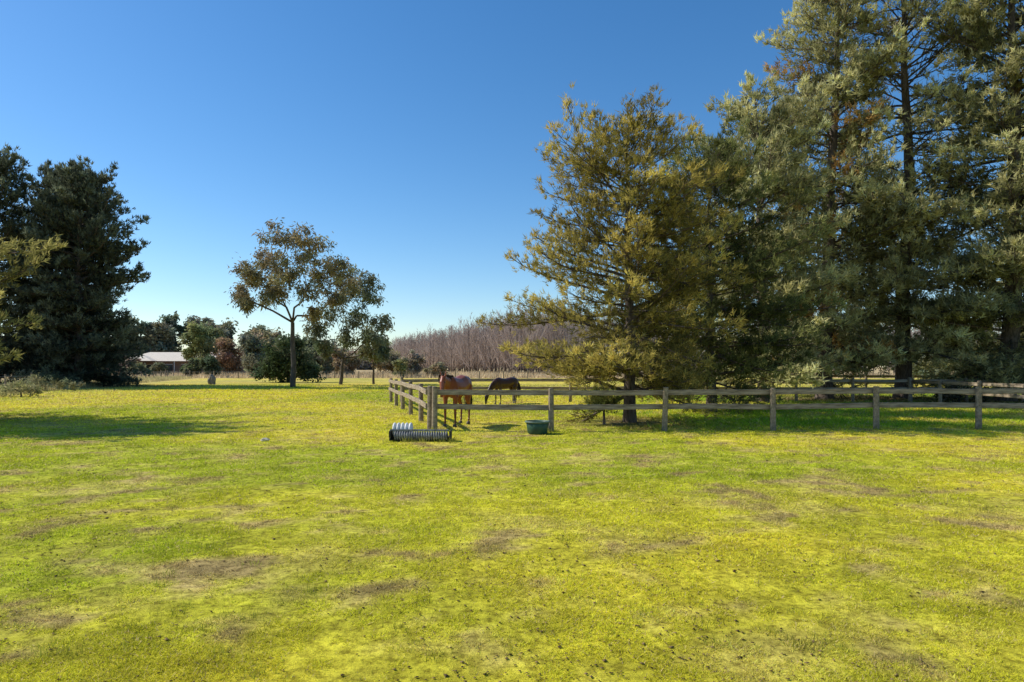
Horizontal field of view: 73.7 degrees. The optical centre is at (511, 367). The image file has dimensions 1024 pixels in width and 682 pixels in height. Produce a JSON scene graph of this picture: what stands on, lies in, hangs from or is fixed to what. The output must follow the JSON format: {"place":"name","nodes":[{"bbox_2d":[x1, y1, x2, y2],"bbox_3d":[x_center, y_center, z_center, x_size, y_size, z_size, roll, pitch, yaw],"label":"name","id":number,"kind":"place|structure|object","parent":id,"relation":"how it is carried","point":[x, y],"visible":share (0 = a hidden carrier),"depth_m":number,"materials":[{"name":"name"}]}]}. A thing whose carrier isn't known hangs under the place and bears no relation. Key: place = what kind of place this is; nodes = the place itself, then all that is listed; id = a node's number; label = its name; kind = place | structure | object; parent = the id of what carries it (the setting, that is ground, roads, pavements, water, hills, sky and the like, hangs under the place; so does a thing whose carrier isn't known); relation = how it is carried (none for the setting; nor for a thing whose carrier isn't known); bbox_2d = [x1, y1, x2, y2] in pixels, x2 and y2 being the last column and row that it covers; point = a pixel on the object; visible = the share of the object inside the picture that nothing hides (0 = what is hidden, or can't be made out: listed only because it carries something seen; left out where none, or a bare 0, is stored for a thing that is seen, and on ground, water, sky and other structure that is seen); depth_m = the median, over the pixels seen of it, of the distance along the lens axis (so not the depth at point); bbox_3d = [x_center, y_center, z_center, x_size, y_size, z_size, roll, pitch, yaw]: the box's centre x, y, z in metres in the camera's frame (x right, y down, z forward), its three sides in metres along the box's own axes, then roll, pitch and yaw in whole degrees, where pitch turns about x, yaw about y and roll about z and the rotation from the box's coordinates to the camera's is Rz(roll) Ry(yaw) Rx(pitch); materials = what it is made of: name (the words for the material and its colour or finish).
{"place":"outdoors","nodes":[
{"label":"outdoors","id":0,"kind":"place"},
{"bbox_2d":[0,375,192,394],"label":"roadside grass","id":1,"kind":"structure","parent":0,"point":[152,379],"depth_m":75.69,"materials":[{"name":"plant"}]},
{"bbox_2d":[130,355,155,360],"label":"roof wing","id":2,"kind":"structure","parent":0,"point":[146,358],"depth_m":136.14,"materials":[{"name":"white metal"}]},
{"bbox_2d":[10,369,894,377],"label":"dry grass","id":3,"kind":"structure","parent":0,"point":[409,376],"depth_m":116.13,"materials":[{"name":"beige plant"}]},
{"bbox_2d":[0,368,1023,681],"bbox_3d":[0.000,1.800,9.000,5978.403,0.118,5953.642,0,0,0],"label":"ground","id":4,"kind":"structure","parent":0,"point":[374,658],"depth_m":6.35,"materials":[{"name":"green plant"}]},
{"bbox_2d":[0,377,43,396],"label":"shrub","id":5,"kind":"object","parent":4,"relation":"on","point":[8,388],"visible":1,"depth_m":40.71,"materials":[{"name":"green plant"}]},
{"bbox_2d":[0,231,67,364],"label":"pine tree","id":6,"kind":"object","parent":4,"relation":"on","point":[5,249],"visible":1,"depth_m":24.54,"materials":[{"name":"green plant"}]},
{"bbox_2d":[0,143,71,384],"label":"pine tree","id":7,"kind":"object","parent":4,"relation":"on","point":[10,226],"visible":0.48,"depth_m":60.19,"materials":[{"name":"green plant"}]},
{"bbox_2d":[9,360,82,386],"bbox_3d":[-38.639,0.645,56.628,5.447,2.480,2.733,0,0,-11],"label":"shrub","id":8,"kind":"object","parent":4,"relation":"on","point":[57,378],"visible":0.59,"depth_m":56.56,"materials":[{"name":"green plant"}]},
{"bbox_2d":[20,371,85,389],"bbox_3d":[-35.120,1.196,51.601,4.710,1.936,2.628,0,0,0],"label":"shrub","id":9,"kind":"object","parent":4,"relation":"on","point":[31,380],"visible":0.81,"depth_m":51.79,"materials":[{"name":"green plant"}]},
{"bbox_2d":[0,157,134,384],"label":"pine tree","id":10,"kind":"object","parent":4,"relation":"on","point":[44,167],"visible":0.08,"depth_m":63.66,"materials":[{"name":"green plant"}]},
{"bbox_2d":[0,155,152,386],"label":"pine tree","id":11,"kind":"object","parent":4,"relation":"on","point":[90,204],"visible":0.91,"depth_m":60.60,"materials":[{"name":"green plant"}]},
{"bbox_2d":[4,370,173,384],"bbox_3d":[-43.998,1.177,73.503,0.193,1.474,78.306,0,0,-16],"label":"wire fence","id":12,"kind":"object","parent":4,"relation":"on","point":[5,380],"visible":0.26,"depth_m":59.38,"materials":[{"name":"grey metal"}]},
{"bbox_2d":[140,361,244,373],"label":"walls","id":13,"kind":"structure","parent":4,"relation":"on","point":[177,365],"depth_m":137.99,"materials":[{"name":"brick"}]},
{"bbox_2d":[143,352,240,360],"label":"roof","id":14,"kind":"structure","parent":13,"relation":"on","point":[166,356],"depth_m":139.53,"materials":[{"name":"metal"}]},
{"bbox_2d":[207,374,215,384],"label":"tree stump","id":15,"kind":"object","parent":4,"relation":"on","point":[211,380],"visible":0.73,"depth_m":70.26,"materials":[{"name":"grey wood"}]},
{"bbox_2d":[0,319,449,377],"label":"garden trees","id":16,"kind":"object","parent":4,"relation":"on","point":[203,345],"visible":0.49,"depth_m":125.50,"materials":[{"name":"green plant"}]},
{"bbox_2d":[102,311,350,371],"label":"distant trees","id":17,"kind":"object","parent":4,"relation":"on","point":[161,336],"visible":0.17,"depth_m":168.05,"materials":[{"name":"green plant"}]},
{"bbox_2d":[247,331,325,382],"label":"cypress bush","id":18,"kind":"object","parent":4,"relation":"on","point":[274,365],"visible":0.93,"depth_m":78.53,"materials":[{"name":"green plant"}]},
{"bbox_2d":[224,217,363,386],"bbox_3d":[-19.584,-5.603,60.986,11.863,15.032,9.093,0,0,0],"label":"gum tree","id":19,"kind":"object","parent":4,"relation":"on","point":[278,277],"visible":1,"depth_m":59.91,"materials":[{"name":"green plant"}]},
{"bbox_2d":[297,263,394,383],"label":"gum tree","id":20,"kind":"object","parent":4,"relation":"on","point":[324,348],"visible":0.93,"depth_m":67.25,"materials":[{"name":"green plant"}]},
{"bbox_2d":[355,324,391,383],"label":"gum tree","id":21,"kind":"object","parent":4,"relation":"on","point":[368,355],"visible":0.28,"depth_m":71.80,"materials":[{"name":"green plant"}]},
{"bbox_2d":[138,370,623,377],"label":"wire fence","id":22,"kind":"object","parent":4,"relation":"on","point":[334,374],"visible":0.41,"depth_m":111.00,"materials":[{"name":"brown wood"}]},
{"bbox_2d":[389,378,431,428],"bbox_3d":[-4.261,1.219,27.318,0.293,1.380,16.024,0,0,-14],"label":"timber fence","id":23,"kind":"object","parent":4,"relation":"on","point":[410,385],"visible":0.91,"depth_m":24.22,"materials":[{"name":"grey wood"}]},
{"bbox_2d":[389,423,451,440],"bbox_3d":[-2.258,1.597,16.869,1.535,0.445,0.560,0,0,2],"label":"farm roller","id":24,"kind":"object","parent":4,"relation":"on","point":[398,431],"visible":0.97,"depth_m":16.70,"materials":[{"name":"grey metal"}]},
{"bbox_2d":[438,371,472,426],"bbox_3d":[-1.764,0.953,20.859,0.586,1.702,2.720,0,0,16],"label":"horse","id":25,"kind":"object","parent":4,"relation":"on","point":[452,382],"visible":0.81,"depth_m":20.49},
{"bbox_2d":[384,301,609,373],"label":"bare poplar trees","id":26,"kind":"object","parent":4,"relation":"on","point":[473,348],"visible":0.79,"depth_m":160.32,"materials":[{"name":"brown plant"}]},
{"bbox_2d":[485,377,520,403],"bbox_3d":[-0.450,1.137,32.914,2.243,1.301,0.490,0,0,-42],"label":"horse","id":27,"kind":"object","parent":4,"relation":"on","point":[511,383],"visible":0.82,"depth_m":32.77},
{"bbox_2d":[0,396,1023,681],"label":"soil clods","id":28,"kind":"object","parent":4,"relation":"on","point":[502,578],"visible":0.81,"depth_m":5.53,"materials":[{"name":"brown soil"}]},
{"bbox_2d":[525,420,549,433],"bbox_3d":[0.700,1.649,18.750,0.700,0.352,0.700,0,0,0],"label":"feed tub","id":29,"kind":"object","parent":4,"relation":"on","point":[537,426],"visible":1,"depth_m":18.51,"materials":[{"name":"green plastic"}]},
{"bbox_2d":[581,376,624,424],"bbox_3d":[2.858,1.097,21.583,1.346,1.737,1.451,0,0,-12],"label":"pine sapling","id":30,"kind":"object","parent":4,"relation":"on","point":[595,399],"visible":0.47,"depth_m":21.50,"materials":[{"name":"green plant"}]},
{"bbox_2d":[474,82,755,422],"bbox_3d":[3.730,-2.849,22.320,9.044,12.158,7.738,0,0,-14],"label":"pine tree","id":31,"kind":"object","parent":4,"relation":"on","point":[630,361],"visible":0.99,"depth_m":21.22,"materials":[{"name":"green plant"}]},
{"bbox_2d":[347,348,895,369],"bbox_3d":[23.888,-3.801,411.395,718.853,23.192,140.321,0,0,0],"label":"horizon trees","id":32,"kind":"object","parent":4,"relation":"on","point":[368,367],"depth_m":422.25,"materials":[{"name":"green plant"}]},
{"bbox_2d":[382,424,990,443],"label":"fence line grass","id":33,"kind":"structure","parent":4,"relation":"on","point":[554,429],"depth_m":16.82,"materials":[{"name":"green plant"}]},
{"bbox_2d":[400,376,1023,401],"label":"timber fence","id":34,"kind":"object","parent":4,"relation":"on","point":[908,380],"visible":0.4,"depth_m":35.12,"materials":[{"name":"brown wood"}]},
{"bbox_2d":[601,99,848,413],"bbox_3d":[8.246,-4.127,27.990,9.449,12.363,8.538,0,0,0],"label":"pine tree","id":35,"kind":"object","parent":4,"relation":"on","point":[744,359],"visible":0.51,"depth_m":26.30,"materials":[{"name":"green plant"}]},
{"bbox_2d":[432,386,1023,431],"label":"timber fence","id":36,"kind":"object","parent":4,"relation":"on","point":[978,405],"visible":0.93,"depth_m":19.47,"materials":[{"name":"brown wood"}]},
{"bbox_2d":[684,67,862,401],"bbox_3d":[12.889,-6.327,34.278,8.793,17.682,9.217,0,0,0],"label":"pine tree","id":37,"kind":"object","parent":4,"relation":"on","point":[777,130],"visible":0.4,"depth_m":33.04,"materials":[{"name":"green plant"}]},
{"bbox_2d":[544,303,1021,374],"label":"bare poplar trees","id":38,"kind":"object","parent":4,"relation":"on","point":[580,339],"visible":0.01,"depth_m":128.72,"materials":[{"name":"brown plant"}]},
{"bbox_2d":[614,401,1023,428],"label":"paddock weeds","id":39,"kind":"object","parent":4,"relation":"on","point":[844,420],"visible":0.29,"depth_m":24.50,"materials":[{"name":"green plant"}]},
{"bbox_2d":[717,374,958,394],"bbox_3d":[24.002,1.162,43.461,27.180,1.550,0.229,0,0,-2],"label":"timber fence","id":40,"kind":"object","parent":4,"relation":"on","point":[890,376],"visible":0.15,"depth_m":43.48,"materials":[{"name":"grey wood"}]},
{"bbox_2d":[739,0,946,399],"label":"pine tree","id":41,"kind":"object","parent":4,"relation":"on","point":[837,88],"visible":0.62,"depth_m":36.49,"materials":[{"name":"green plant"}]},
{"bbox_2d":[777,340,984,378],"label":"hedge trees","id":42,"kind":"object","parent":4,"relation":"on","point":[919,371],"visible":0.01,"depth_m":69.74,"materials":[{"name":"green plant"}]},
{"bbox_2d":[802,0,1023,398],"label":"pine tree","id":43,"kind":"object","parent":4,"relation":"on","point":[907,247],"visible":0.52,"depth_m":36.55,"materials":[{"name":"green plant"}]},
{"bbox_2d":[876,0,1023,401],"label":"pine tree","id":44,"kind":"object","parent":4,"relation":"on","point":[980,37],"visible":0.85,"depth_m":35.03,"materials":[{"name":"green plant"}]},
{"bbox_2d":[934,377,992,402],"bbox_3d":[22.551,1.286,33.977,2.619,1.592,2.014,0,0,35],"label":"shrub","id":45,"kind":"object","parent":4,"relation":"on","point":[985,399],"visible":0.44,"depth_m":33.82,"materials":[{"name":"green plant"}]},
{"bbox_2d":[912,380,1023,401],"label":"timber fence","id":46,"kind":"object","parent":4,"relation":"on","point":[977,383],"visible":0.57,"depth_m":29.16,"materials":[{"name":"grey wood"}]},
{"bbox_2d":[957,26,1023,367],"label":"pine tree","id":47,"kind":"object","parent":4,"relation":"on","point":[1000,281],"visible":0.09,"depth_m":41.71,"materials":[{"name":"green plant"}]},
{"bbox_2d":[0,0,1023,367],"label":"sky","id":48,"kind":"structure","parent":0,"point":[406,131],"materials":[{"name":"blue"}]}
]}

